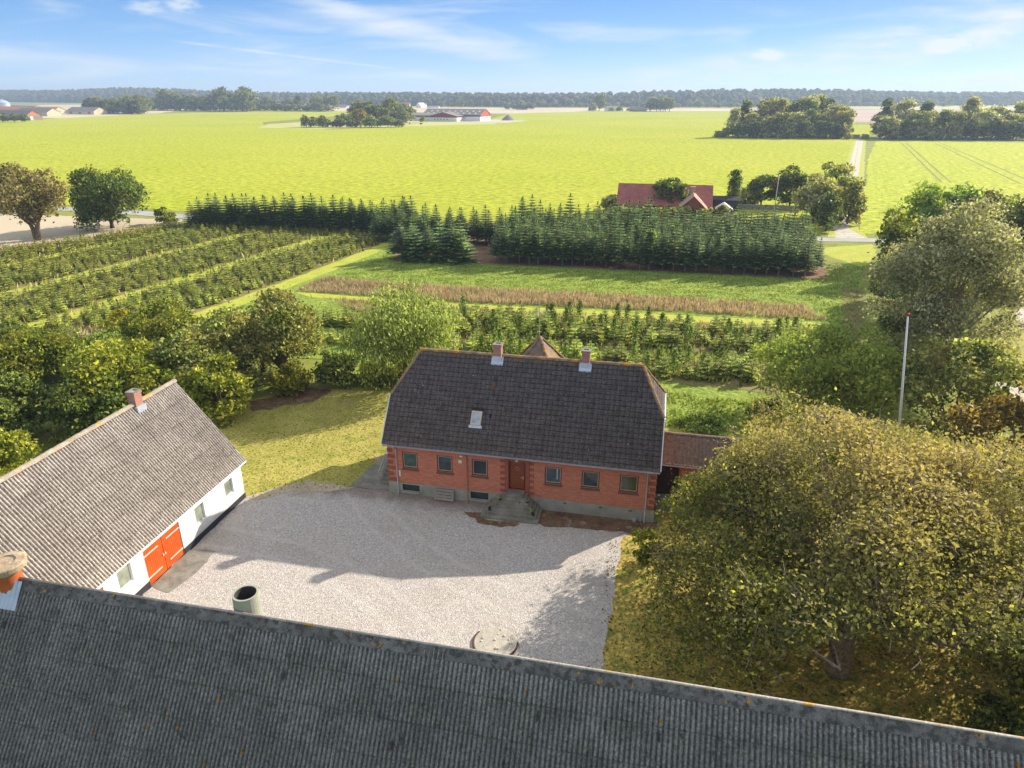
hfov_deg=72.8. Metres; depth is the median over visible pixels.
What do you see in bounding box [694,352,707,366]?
leafy sapling
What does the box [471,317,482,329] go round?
young fir
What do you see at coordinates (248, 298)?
grass lane
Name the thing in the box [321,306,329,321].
young fir
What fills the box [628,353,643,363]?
young fir
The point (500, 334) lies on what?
leafy sapling
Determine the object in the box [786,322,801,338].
young fir
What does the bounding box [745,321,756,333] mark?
young fir
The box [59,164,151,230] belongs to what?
hornbeam tree
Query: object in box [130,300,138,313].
young fir
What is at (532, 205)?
fir tree
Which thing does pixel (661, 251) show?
fir tree
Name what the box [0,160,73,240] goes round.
crab apple tree
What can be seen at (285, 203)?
fir tree
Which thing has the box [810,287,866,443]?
worn path
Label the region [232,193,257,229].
fir tree
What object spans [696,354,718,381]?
young fir
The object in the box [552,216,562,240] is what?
fir tree
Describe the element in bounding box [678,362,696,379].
young fir
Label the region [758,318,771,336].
young fir
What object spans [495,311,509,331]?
young fir
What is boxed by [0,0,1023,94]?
sky
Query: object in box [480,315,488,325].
young fir
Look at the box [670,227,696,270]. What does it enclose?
fir tree
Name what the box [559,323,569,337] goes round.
young fir
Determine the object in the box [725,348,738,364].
young fir
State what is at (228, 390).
hedge tree
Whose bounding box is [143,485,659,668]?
gravel yard
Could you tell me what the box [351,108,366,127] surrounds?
birch tree
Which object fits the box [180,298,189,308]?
young fir
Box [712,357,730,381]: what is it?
young fir
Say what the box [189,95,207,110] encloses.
grove tree
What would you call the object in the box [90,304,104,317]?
young fir
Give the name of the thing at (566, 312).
leafy sapling
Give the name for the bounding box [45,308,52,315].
young fir
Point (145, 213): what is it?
road
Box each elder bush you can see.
[963,690,1023,736]
[994,660,1023,722]
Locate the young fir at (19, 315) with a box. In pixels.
[16,310,26,320]
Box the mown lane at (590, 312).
[295,292,831,329]
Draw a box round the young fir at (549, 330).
[542,325,555,338]
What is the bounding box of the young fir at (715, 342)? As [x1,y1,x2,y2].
[708,333,722,350]
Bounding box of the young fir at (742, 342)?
[736,332,751,351]
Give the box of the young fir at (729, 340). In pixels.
[722,331,736,349]
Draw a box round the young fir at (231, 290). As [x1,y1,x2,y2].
[227,285,236,297]
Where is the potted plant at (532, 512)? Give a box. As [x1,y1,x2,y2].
[530,507,537,515]
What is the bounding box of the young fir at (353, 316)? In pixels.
[350,309,357,323]
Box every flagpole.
[773,174,779,211]
[898,313,909,433]
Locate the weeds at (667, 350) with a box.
[442,310,816,389]
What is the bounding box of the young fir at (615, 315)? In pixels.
[611,313,620,328]
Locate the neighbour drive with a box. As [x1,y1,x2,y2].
[1016,303,1023,328]
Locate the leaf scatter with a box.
[251,390,651,529]
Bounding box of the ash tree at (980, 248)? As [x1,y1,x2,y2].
[857,192,1023,391]
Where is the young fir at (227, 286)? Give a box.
[223,283,232,293]
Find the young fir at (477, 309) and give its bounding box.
[471,301,482,318]
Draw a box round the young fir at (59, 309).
[53,298,67,312]
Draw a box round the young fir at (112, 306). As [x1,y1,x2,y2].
[109,299,117,310]
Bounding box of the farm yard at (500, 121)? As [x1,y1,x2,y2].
[465,120,522,122]
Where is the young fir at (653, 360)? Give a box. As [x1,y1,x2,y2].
[641,349,655,366]
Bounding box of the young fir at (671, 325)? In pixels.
[668,320,678,330]
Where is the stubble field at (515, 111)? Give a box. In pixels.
[38,105,731,113]
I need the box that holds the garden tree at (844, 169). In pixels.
[812,161,865,206]
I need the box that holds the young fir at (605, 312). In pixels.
[601,309,610,322]
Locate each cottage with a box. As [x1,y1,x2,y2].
[339,104,346,107]
[416,103,425,107]
[605,106,617,110]
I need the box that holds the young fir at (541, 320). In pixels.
[532,315,544,334]
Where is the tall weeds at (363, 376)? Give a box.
[351,372,399,388]
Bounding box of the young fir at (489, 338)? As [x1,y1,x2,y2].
[484,332,492,350]
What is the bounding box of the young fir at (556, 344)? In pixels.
[553,339,560,353]
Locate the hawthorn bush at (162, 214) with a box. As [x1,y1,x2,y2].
[153,206,177,223]
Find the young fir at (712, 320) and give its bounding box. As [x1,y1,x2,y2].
[708,317,718,326]
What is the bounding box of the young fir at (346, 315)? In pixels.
[340,310,356,328]
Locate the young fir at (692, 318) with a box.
[690,316,696,329]
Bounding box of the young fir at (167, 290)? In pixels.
[164,286,171,296]
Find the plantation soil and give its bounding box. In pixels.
[0,224,392,330]
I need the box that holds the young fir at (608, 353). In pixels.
[598,343,616,361]
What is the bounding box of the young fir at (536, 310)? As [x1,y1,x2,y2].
[533,307,540,316]
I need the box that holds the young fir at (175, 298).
[172,292,181,306]
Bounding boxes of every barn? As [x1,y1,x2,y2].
[0,379,246,595]
[0,551,1023,767]
[407,108,490,121]
[515,105,527,109]
[630,106,646,110]
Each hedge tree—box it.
[0,112,8,121]
[0,318,68,371]
[0,322,89,383]
[0,364,66,443]
[0,425,42,476]
[7,112,19,121]
[17,113,30,121]
[37,365,143,443]
[52,330,168,409]
[59,329,125,365]
[94,288,194,340]
[104,308,132,335]
[119,359,212,412]
[131,305,206,365]
[142,297,264,389]
[169,350,256,428]
[225,284,331,371]
[239,310,290,371]
[265,358,315,397]
[310,350,360,388]
[436,101,445,106]
[455,99,465,106]
[466,99,474,106]
[477,100,483,106]
[485,99,492,106]
[497,100,505,106]
[535,100,544,106]
[565,99,574,106]
[623,101,631,106]
[687,99,693,105]
[693,100,703,107]
[709,99,716,106]
[711,103,723,107]
[724,101,735,107]
[839,99,848,105]
[850,100,860,105]
[862,102,873,105]
[913,99,923,106]
[926,99,939,105]
[941,98,953,105]
[998,102,1008,105]
[1013,98,1022,105]
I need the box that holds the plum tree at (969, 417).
[937,381,1023,513]
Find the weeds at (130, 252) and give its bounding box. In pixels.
[0,224,386,333]
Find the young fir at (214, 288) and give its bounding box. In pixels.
[212,283,220,295]
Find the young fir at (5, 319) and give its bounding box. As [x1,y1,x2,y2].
[1,311,10,324]
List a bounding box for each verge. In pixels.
[0,214,181,248]
[818,244,876,266]
[821,139,866,237]
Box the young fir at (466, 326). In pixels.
[459,319,472,335]
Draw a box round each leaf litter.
[465,512,519,526]
[539,510,657,533]
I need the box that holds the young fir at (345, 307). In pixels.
[341,305,351,319]
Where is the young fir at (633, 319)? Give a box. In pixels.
[629,310,643,327]
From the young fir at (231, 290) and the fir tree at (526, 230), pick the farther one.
the fir tree at (526, 230)
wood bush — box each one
[712,130,724,136]
[721,127,730,137]
[844,133,853,138]
[861,134,869,138]
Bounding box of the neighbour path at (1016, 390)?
[995,382,1023,401]
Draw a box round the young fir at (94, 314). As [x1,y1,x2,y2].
[88,310,97,322]
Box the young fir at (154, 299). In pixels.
[148,292,157,303]
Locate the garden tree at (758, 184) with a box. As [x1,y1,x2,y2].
[746,173,777,204]
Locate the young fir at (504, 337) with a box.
[499,332,507,345]
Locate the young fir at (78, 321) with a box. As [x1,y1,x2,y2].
[72,317,85,326]
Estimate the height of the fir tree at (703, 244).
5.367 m
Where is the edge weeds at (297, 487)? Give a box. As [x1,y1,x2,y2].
[250,480,350,496]
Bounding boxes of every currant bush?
[677,410,723,435]
[743,397,782,428]
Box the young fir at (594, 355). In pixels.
[580,341,598,360]
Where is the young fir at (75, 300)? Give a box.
[71,294,81,306]
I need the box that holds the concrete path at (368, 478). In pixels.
[350,452,388,490]
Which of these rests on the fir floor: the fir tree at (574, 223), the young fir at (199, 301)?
the fir tree at (574, 223)
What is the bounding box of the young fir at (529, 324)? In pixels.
[522,319,533,335]
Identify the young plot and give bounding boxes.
[438,311,817,394]
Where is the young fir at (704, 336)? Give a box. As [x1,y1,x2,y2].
[696,328,711,345]
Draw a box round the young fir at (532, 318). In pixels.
[522,310,535,329]
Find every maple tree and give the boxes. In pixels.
[872,208,929,261]
[879,180,959,247]
[920,181,991,249]
[961,188,1023,251]
[1013,199,1023,251]
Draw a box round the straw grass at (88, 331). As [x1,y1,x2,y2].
[66,324,105,337]
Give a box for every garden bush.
[620,205,631,216]
[653,206,668,218]
[664,206,678,220]
[677,205,691,218]
[686,208,696,218]
[694,207,709,219]
[705,207,719,222]
[712,204,728,218]
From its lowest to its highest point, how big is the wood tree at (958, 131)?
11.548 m
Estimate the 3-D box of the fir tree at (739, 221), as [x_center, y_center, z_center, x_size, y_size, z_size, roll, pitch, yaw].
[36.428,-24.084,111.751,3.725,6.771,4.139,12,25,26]
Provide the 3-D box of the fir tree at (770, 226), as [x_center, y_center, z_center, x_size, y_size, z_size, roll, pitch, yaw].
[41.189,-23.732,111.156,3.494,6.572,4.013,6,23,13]
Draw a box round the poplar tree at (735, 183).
[725,168,745,208]
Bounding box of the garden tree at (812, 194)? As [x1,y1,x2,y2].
[791,172,844,222]
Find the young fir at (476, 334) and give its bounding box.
[473,329,480,347]
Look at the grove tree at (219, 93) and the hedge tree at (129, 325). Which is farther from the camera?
the grove tree at (219, 93)
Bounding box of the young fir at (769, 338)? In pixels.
[765,332,775,342]
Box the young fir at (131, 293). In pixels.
[128,287,137,301]
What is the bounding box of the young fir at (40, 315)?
[31,304,45,319]
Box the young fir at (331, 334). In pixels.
[326,327,340,343]
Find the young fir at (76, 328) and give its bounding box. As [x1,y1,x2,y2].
[72,325,83,336]
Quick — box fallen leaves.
[602,535,1021,731]
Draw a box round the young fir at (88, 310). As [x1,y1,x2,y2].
[84,304,91,316]
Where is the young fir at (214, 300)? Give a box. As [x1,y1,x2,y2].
[210,291,221,303]
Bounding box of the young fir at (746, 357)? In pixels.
[740,347,762,370]
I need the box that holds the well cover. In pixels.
[472,627,517,654]
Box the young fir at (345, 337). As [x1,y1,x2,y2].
[340,329,348,344]
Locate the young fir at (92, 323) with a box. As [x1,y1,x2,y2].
[89,317,97,327]
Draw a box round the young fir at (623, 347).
[614,341,629,362]
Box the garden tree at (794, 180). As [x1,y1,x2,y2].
[768,163,813,204]
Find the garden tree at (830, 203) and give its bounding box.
[812,188,844,230]
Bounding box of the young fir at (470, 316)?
[464,307,478,322]
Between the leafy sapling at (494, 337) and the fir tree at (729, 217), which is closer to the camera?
the leafy sapling at (494, 337)
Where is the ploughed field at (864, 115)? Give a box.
[736,108,1015,122]
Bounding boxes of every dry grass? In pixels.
[0,222,179,251]
[298,275,824,320]
[323,296,811,331]
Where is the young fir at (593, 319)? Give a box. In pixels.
[590,311,597,324]
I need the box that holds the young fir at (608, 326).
[603,319,618,339]
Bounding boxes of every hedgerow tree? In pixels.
[867,251,898,297]
[871,257,908,301]
[876,281,950,331]
[876,285,893,332]
[883,289,923,345]
[883,308,960,383]
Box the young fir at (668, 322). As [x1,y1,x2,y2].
[661,317,670,329]
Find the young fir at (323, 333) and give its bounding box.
[316,326,327,343]
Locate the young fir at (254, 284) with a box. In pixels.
[249,278,258,289]
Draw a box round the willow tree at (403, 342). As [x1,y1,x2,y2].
[334,276,466,398]
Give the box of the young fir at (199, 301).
[194,295,204,307]
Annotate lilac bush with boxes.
[630,527,660,567]
[668,482,695,514]
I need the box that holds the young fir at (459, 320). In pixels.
[453,308,464,330]
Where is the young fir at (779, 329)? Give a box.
[771,320,786,339]
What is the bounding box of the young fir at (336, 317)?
[330,309,345,328]
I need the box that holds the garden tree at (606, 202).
[600,193,617,211]
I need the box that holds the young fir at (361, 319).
[356,313,364,328]
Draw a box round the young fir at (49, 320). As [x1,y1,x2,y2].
[45,315,58,328]
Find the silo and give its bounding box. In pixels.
[0,99,10,105]
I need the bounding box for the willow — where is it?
[588,103,597,110]
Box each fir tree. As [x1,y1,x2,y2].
[183,201,199,225]
[190,196,204,224]
[191,202,209,226]
[198,199,218,226]
[202,193,217,223]
[205,198,226,227]
[207,193,225,225]
[217,195,237,227]
[220,193,246,228]
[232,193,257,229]
[242,193,253,225]
[245,197,259,221]
[245,198,262,227]
[251,195,275,229]
[260,196,272,226]
[262,196,283,229]
[274,192,293,224]
[274,201,294,229]
[283,193,300,225]
[283,197,303,229]
[291,196,314,230]
[299,192,317,225]
[300,198,323,230]
[311,196,334,231]
[317,199,330,227]
[320,194,347,231]
[331,198,354,232]
[333,199,344,228]
[342,199,365,232]
[343,198,357,229]
[352,199,368,230]
[356,200,371,232]
[362,201,376,230]
[362,203,380,232]
[368,205,389,238]
[376,206,394,240]
[377,198,393,221]
[384,207,396,237]
[384,220,411,257]
[386,200,397,218]
[388,207,409,234]
[390,200,397,221]
[393,202,408,227]
[395,197,411,220]
[395,220,429,262]
[397,195,410,218]
[404,202,419,229]
[405,196,420,222]
[405,211,421,235]
[405,225,421,257]
[415,205,434,236]
[417,203,433,232]
[419,224,437,256]
[423,218,457,264]
[429,208,445,237]
[430,204,443,229]
[439,222,463,255]
[441,209,456,237]
[443,207,456,226]
[443,220,480,265]
[453,207,471,238]
[467,207,479,240]
[467,210,484,243]
[477,205,490,235]
[478,210,497,244]
[487,221,507,261]
[493,207,503,230]
[493,213,504,237]
[496,223,516,262]
[499,213,513,237]
[500,219,512,251]
[504,205,513,222]
[506,212,514,232]
[506,215,530,262]
[509,205,524,232]
[510,219,524,257]
[516,197,527,225]
[518,196,528,216]
[518,216,540,263]
[520,216,537,257]
[524,195,537,220]
[527,219,540,258]
[528,220,550,263]
[530,208,539,233]
[535,199,547,227]
[539,214,546,239]
[539,228,558,263]
[541,209,551,234]
[541,224,552,259]
[546,208,558,237]
[547,207,553,226]
[548,217,565,258]
[551,224,571,264]
[552,203,566,229]
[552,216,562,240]
[560,221,573,260]
[562,192,581,224]
[562,219,573,240]
[564,223,583,264]
[567,209,572,223]
[570,212,578,235]
[571,215,580,236]
[572,204,582,222]
[572,218,583,238]
[575,224,593,264]
[575,225,584,260]
[581,215,593,237]
[581,224,592,260]
[583,204,592,224]
[583,230,602,265]
[584,219,592,237]
[589,209,599,229]
[591,213,601,236]
[591,219,603,247]
[595,201,603,216]
[595,226,607,254]
[596,205,603,224]
[597,233,613,266]
[598,210,608,232]
[601,205,612,227]
[602,217,620,262]
[602,222,615,248]
[605,206,613,223]
[606,220,630,266]
[610,209,624,230]
[611,199,623,218]
[615,215,627,249]
[616,206,623,227]
[618,230,634,267]
[621,200,635,233]
[621,201,630,225]
[623,218,637,251]
[626,200,645,231]
[626,208,640,233]
[631,219,646,251]
[632,231,650,268]
[633,212,644,238]
[638,222,663,268]
[639,196,652,222]
[641,199,658,231]
[647,209,662,234]
[651,225,663,264]
[652,218,661,258]
[652,228,672,268]
[656,215,664,235]
[660,204,673,230]
[661,206,670,225]
[661,219,671,237]
[661,224,685,269]
[661,227,671,264]
[666,222,686,265]
[668,213,681,235]
[669,224,679,240]
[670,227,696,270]
[671,204,681,228]
[679,209,686,227]
[680,206,691,232]
[681,211,699,237]
[682,215,692,233]
[683,224,709,270]
[689,223,700,242]
[694,207,706,231]
[695,232,707,257]
[700,209,715,233]
[700,238,717,271]
[702,226,711,249]
[703,216,718,243]
[707,233,719,261]
[709,219,726,252]
[710,210,728,237]
[710,235,731,272]
[713,210,720,231]
[716,231,731,264]
[718,206,736,234]
[721,216,742,243]
[723,223,744,265]
[723,231,745,272]
[724,210,733,236]
[728,221,741,244]
[730,204,742,228]
[734,214,742,228]
[735,205,751,225]
[738,235,753,272]
[739,220,747,240]
[739,220,751,240]
[739,226,754,268]
[742,206,756,232]
[746,235,763,273]
[748,225,762,248]
[750,230,766,260]
[751,220,764,246]
[752,208,762,227]
[752,216,765,240]
[753,204,771,232]
[759,235,778,274]
[760,224,778,261]
[761,216,776,241]
[761,223,772,244]
[763,225,772,249]
[765,204,779,233]
[766,226,792,274]
[772,208,782,224]
[773,220,786,250]
[776,214,787,231]
[780,228,791,269]
[781,230,807,275]
[784,206,800,228]
[784,207,794,225]
[784,212,798,238]
[787,221,795,245]
[788,232,798,270]
[793,219,808,248]
[794,224,807,246]
[796,236,818,275]
[797,206,815,242]
[799,232,815,265]
[804,221,811,240]
[807,233,816,254]
[809,226,818,249]
[812,237,826,271]
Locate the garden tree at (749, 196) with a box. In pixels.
[738,186,759,203]
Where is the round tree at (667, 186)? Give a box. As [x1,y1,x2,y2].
[653,177,689,203]
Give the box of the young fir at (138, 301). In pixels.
[134,294,144,306]
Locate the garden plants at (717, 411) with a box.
[665,390,798,438]
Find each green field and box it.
[848,105,1013,108]
[851,125,994,136]
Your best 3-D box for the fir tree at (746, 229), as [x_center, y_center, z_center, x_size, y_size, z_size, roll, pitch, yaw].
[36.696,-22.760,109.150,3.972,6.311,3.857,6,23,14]
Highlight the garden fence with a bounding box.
[737,204,796,210]
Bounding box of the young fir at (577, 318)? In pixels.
[570,313,585,331]
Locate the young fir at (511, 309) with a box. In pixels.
[503,302,514,317]
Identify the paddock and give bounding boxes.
[258,120,496,128]
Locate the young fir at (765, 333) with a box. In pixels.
[760,326,772,342]
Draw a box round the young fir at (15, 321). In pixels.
[9,314,22,324]
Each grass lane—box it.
[0,228,187,268]
[0,233,253,298]
[25,236,325,328]
[45,240,396,373]
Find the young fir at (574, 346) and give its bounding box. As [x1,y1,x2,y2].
[569,336,582,358]
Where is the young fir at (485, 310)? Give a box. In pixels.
[481,305,490,318]
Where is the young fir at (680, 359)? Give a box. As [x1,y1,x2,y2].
[668,352,686,365]
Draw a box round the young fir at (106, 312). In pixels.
[101,305,111,318]
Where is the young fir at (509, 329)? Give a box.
[502,320,518,336]
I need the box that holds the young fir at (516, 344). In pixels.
[503,337,518,351]
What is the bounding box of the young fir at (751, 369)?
[738,357,762,384]
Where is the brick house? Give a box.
[378,300,742,524]
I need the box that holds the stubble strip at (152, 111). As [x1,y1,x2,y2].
[42,109,183,117]
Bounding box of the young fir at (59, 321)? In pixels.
[50,313,62,327]
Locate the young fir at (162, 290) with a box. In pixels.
[155,285,164,297]
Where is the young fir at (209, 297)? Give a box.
[203,289,211,300]
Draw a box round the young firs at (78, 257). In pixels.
[0,219,393,313]
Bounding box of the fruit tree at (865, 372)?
[749,313,906,422]
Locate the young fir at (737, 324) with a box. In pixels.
[732,319,741,336]
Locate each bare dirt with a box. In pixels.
[246,481,354,500]
[250,387,331,410]
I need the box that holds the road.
[1,207,894,241]
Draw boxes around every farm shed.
[0,106,65,112]
[0,110,42,119]
[11,105,39,106]
[18,108,61,115]
[66,107,106,113]
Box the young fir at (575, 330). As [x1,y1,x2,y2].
[564,320,584,343]
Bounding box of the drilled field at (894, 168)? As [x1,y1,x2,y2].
[859,141,1023,233]
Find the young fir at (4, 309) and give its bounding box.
[0,305,14,316]
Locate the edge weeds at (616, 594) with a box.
[588,535,629,669]
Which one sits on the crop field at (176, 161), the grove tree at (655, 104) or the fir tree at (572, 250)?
the grove tree at (655, 104)
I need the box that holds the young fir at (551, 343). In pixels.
[546,337,560,356]
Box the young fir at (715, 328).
[707,317,724,337]
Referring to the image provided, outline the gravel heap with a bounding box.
[502,115,514,119]
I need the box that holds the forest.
[0,87,1023,106]
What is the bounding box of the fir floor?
[192,226,826,278]
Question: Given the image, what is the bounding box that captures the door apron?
[151,549,214,592]
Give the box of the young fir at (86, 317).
[83,311,90,322]
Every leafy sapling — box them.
[455,295,467,318]
[462,306,468,317]
[476,332,489,351]
[483,320,490,332]
[485,309,502,328]
[486,333,500,351]
[490,316,503,330]
[490,324,496,335]
[497,328,506,346]
[503,333,517,354]
[512,329,518,344]
[515,313,525,332]
[515,338,524,354]
[524,325,533,345]
[532,317,541,336]
[543,303,549,317]
[547,303,558,321]
[552,312,559,326]
[555,322,563,336]
[560,307,571,327]
[561,337,568,352]
[561,342,571,357]
[562,301,574,316]
[573,300,587,321]
[573,349,580,358]
[593,342,599,358]
[596,313,607,333]
[606,318,619,341]
[612,303,623,320]
[620,304,633,324]
[625,339,641,360]
[630,315,642,330]
[631,320,641,338]
[642,351,651,363]
[643,306,653,323]
[645,354,653,371]
[653,313,666,330]
[654,348,663,363]
[656,344,666,359]
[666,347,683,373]
[668,344,683,366]
[680,314,692,332]
[682,324,690,339]
[684,344,693,362]
[685,325,696,343]
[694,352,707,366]
[712,346,728,364]
[712,351,718,364]
[723,317,730,333]
[726,321,733,335]
[734,328,739,338]
[737,326,748,339]
[742,346,759,365]
[747,328,761,345]
[772,317,783,338]
[783,316,789,331]
[785,316,798,333]
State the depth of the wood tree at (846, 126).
408.06 m
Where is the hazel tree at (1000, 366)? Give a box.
[890,324,1023,450]
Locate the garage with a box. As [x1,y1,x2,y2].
[712,196,738,211]
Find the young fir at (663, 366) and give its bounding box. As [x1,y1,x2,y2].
[652,354,674,379]
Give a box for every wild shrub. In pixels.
[359,363,389,388]
[386,362,408,380]
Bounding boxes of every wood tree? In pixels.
[724,107,743,135]
[728,125,745,137]
[738,99,752,135]
[738,113,758,126]
[740,124,755,137]
[743,111,758,137]
[749,120,762,137]
[754,97,773,115]
[757,115,771,134]
[757,122,770,137]
[760,114,777,137]
[763,119,778,137]
[767,96,789,136]
[768,96,789,133]
[774,111,790,133]
[776,115,797,134]
[776,123,785,138]
[779,121,798,137]
[784,102,793,110]
[788,102,798,115]
[791,110,813,129]
[794,96,808,117]
[794,120,808,137]
[801,94,821,112]
[802,122,817,138]
[803,107,819,136]
[806,103,820,112]
[811,111,831,137]
[811,120,826,138]
[817,92,828,107]
[819,101,830,116]
[820,115,839,135]
[820,120,834,138]
[822,104,846,123]
[826,97,834,104]
[829,123,845,138]
[832,109,857,137]
[834,122,850,138]
[835,105,852,117]
[869,114,892,137]
[877,97,893,116]
[877,115,903,133]
[877,117,895,138]
[878,123,896,138]
[883,124,901,139]
[890,97,918,125]
[896,119,911,138]
[901,121,918,139]
[901,125,920,139]
[908,119,926,133]
[910,110,937,138]
[915,100,935,118]
[920,127,938,139]
[929,125,945,139]
[935,109,953,129]
[938,121,954,139]
[946,110,970,138]
[948,120,963,139]
[955,125,971,139]
[959,100,984,136]
[961,109,974,135]
[963,95,981,136]
[963,113,976,132]
[963,125,983,139]
[974,126,994,139]
[975,108,1001,136]
[985,115,1003,139]
[988,104,1012,136]
[992,123,1009,139]
[995,118,1018,136]
[1003,112,1020,138]
[1006,120,1023,139]
[1011,126,1023,139]
[1013,100,1023,113]
[1015,114,1023,138]
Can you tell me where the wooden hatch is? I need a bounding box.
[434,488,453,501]
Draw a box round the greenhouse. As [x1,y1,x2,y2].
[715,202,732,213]
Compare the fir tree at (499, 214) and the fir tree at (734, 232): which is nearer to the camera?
the fir tree at (734, 232)
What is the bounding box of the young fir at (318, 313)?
[314,309,323,327]
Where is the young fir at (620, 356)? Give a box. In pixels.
[612,348,628,362]
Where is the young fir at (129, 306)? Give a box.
[124,298,133,310]
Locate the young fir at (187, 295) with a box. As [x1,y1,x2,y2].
[184,292,191,301]
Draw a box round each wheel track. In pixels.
[901,143,941,181]
[906,143,951,182]
[935,143,1020,183]
[943,144,1023,178]
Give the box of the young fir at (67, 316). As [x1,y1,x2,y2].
[61,310,73,323]
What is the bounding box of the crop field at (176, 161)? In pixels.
[0,110,853,232]
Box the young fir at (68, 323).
[63,318,74,327]
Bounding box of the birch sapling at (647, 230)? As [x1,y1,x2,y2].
[645,229,656,267]
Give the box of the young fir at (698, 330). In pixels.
[693,323,703,338]
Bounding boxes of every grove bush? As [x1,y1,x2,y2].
[300,114,311,126]
[309,116,316,126]
[315,115,329,126]
[329,119,341,126]
[334,118,344,125]
[344,119,357,126]
[352,119,361,126]
[364,115,378,126]
[372,120,383,126]
[381,115,394,126]
[391,119,404,126]
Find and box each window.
[116,563,135,592]
[194,503,207,526]
[224,478,235,499]
[401,484,420,494]
[402,452,418,471]
[436,455,453,474]
[469,491,488,501]
[471,459,488,478]
[543,467,561,486]
[580,470,599,491]
[618,474,638,495]
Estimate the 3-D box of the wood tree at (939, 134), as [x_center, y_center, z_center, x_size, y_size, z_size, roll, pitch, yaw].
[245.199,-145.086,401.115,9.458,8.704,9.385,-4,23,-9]
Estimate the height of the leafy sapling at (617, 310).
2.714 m
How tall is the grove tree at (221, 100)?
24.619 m
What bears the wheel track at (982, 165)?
on the drilled field at (894, 168)
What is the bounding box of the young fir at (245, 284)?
[240,277,250,289]
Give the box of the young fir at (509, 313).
[504,308,515,323]
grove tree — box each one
[81,96,99,106]
[81,100,89,106]
[84,100,95,106]
[93,99,110,107]
[95,98,113,107]
[107,105,119,113]
[108,97,119,104]
[118,94,132,113]
[119,99,142,113]
[123,107,137,113]
[126,94,149,113]
[132,95,153,113]
[135,104,148,113]
[150,96,159,104]
[152,103,159,109]
[157,89,170,105]
[159,104,171,110]
[162,91,182,110]
[175,102,191,109]
[180,95,198,110]
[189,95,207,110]
[194,104,206,110]
[196,95,213,110]
[206,103,216,110]
[208,89,219,109]
[210,86,231,110]
[214,95,232,110]
[227,92,251,110]
[231,86,251,95]
[231,87,258,111]
[253,102,265,110]
[259,96,272,104]
[262,103,275,110]
[270,102,280,110]
[278,103,292,110]
[285,104,298,110]
[290,102,308,110]
[293,94,302,110]
[303,103,312,110]
[311,95,321,102]
[311,101,323,110]
[316,104,333,111]
[323,95,339,108]
[340,113,349,120]
[346,100,361,115]
[359,100,375,108]
[363,105,376,116]
[367,104,382,116]
[375,107,392,116]
[381,98,400,110]
[383,97,398,110]
[390,109,410,122]
[395,103,404,109]
[400,103,416,122]
[528,102,535,108]
[644,97,655,110]
[649,98,661,111]
[655,97,666,111]
[664,97,675,111]
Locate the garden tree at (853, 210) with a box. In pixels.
[834,180,867,224]
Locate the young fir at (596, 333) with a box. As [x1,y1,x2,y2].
[587,321,607,343]
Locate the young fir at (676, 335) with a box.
[668,326,683,346]
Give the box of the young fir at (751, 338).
[749,329,760,343]
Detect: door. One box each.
[142,537,167,584]
[160,523,183,568]
[509,461,525,489]
[656,464,678,492]
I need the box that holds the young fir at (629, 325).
[618,316,634,333]
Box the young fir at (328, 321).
[322,310,333,327]
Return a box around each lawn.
[207,388,851,495]
[602,482,1023,734]
[993,302,1023,387]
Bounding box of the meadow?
[208,243,868,399]
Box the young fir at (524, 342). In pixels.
[517,337,529,353]
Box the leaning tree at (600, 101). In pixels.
[592,92,606,108]
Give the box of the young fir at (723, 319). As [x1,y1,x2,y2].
[718,314,727,331]
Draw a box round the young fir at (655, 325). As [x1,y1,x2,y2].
[646,319,658,332]
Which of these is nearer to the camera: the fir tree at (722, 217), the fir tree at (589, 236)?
the fir tree at (589, 236)
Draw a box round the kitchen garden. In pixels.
[659,383,803,446]
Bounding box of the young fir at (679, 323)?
[673,313,684,333]
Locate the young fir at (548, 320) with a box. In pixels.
[536,313,558,334]
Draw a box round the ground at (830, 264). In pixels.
[0,102,1023,586]
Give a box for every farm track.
[832,139,859,232]
[835,228,865,237]
[841,139,862,229]
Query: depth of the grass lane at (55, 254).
117.35 m
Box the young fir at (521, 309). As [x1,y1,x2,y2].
[515,303,526,321]
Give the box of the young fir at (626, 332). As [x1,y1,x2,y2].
[616,324,633,345]
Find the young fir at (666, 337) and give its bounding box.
[656,324,674,348]
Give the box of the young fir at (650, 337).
[641,325,658,347]
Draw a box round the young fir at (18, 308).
[13,304,27,316]
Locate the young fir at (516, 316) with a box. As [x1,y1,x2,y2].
[513,310,518,323]
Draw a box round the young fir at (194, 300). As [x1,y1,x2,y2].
[190,296,196,305]
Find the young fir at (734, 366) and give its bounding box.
[726,352,743,377]
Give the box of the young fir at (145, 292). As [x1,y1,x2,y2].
[141,289,148,297]
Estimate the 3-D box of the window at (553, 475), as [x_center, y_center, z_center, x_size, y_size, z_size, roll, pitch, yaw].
[2.518,5.653,42.464,1.160,1.280,0.210,5,23,11]
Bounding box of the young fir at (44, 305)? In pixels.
[40,299,52,311]
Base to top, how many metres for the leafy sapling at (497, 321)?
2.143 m
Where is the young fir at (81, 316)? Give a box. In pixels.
[79,310,85,319]
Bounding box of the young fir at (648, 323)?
[644,316,655,331]
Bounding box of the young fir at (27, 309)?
[24,305,32,314]
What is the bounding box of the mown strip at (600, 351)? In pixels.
[289,348,779,362]
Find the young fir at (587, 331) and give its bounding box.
[580,322,590,341]
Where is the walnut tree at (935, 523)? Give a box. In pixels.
[628,354,1023,696]
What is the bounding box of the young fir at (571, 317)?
[561,309,574,328]
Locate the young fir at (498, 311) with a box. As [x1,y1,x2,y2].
[495,305,503,321]
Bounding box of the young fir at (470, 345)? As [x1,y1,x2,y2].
[464,334,479,351]
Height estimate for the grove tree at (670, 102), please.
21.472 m

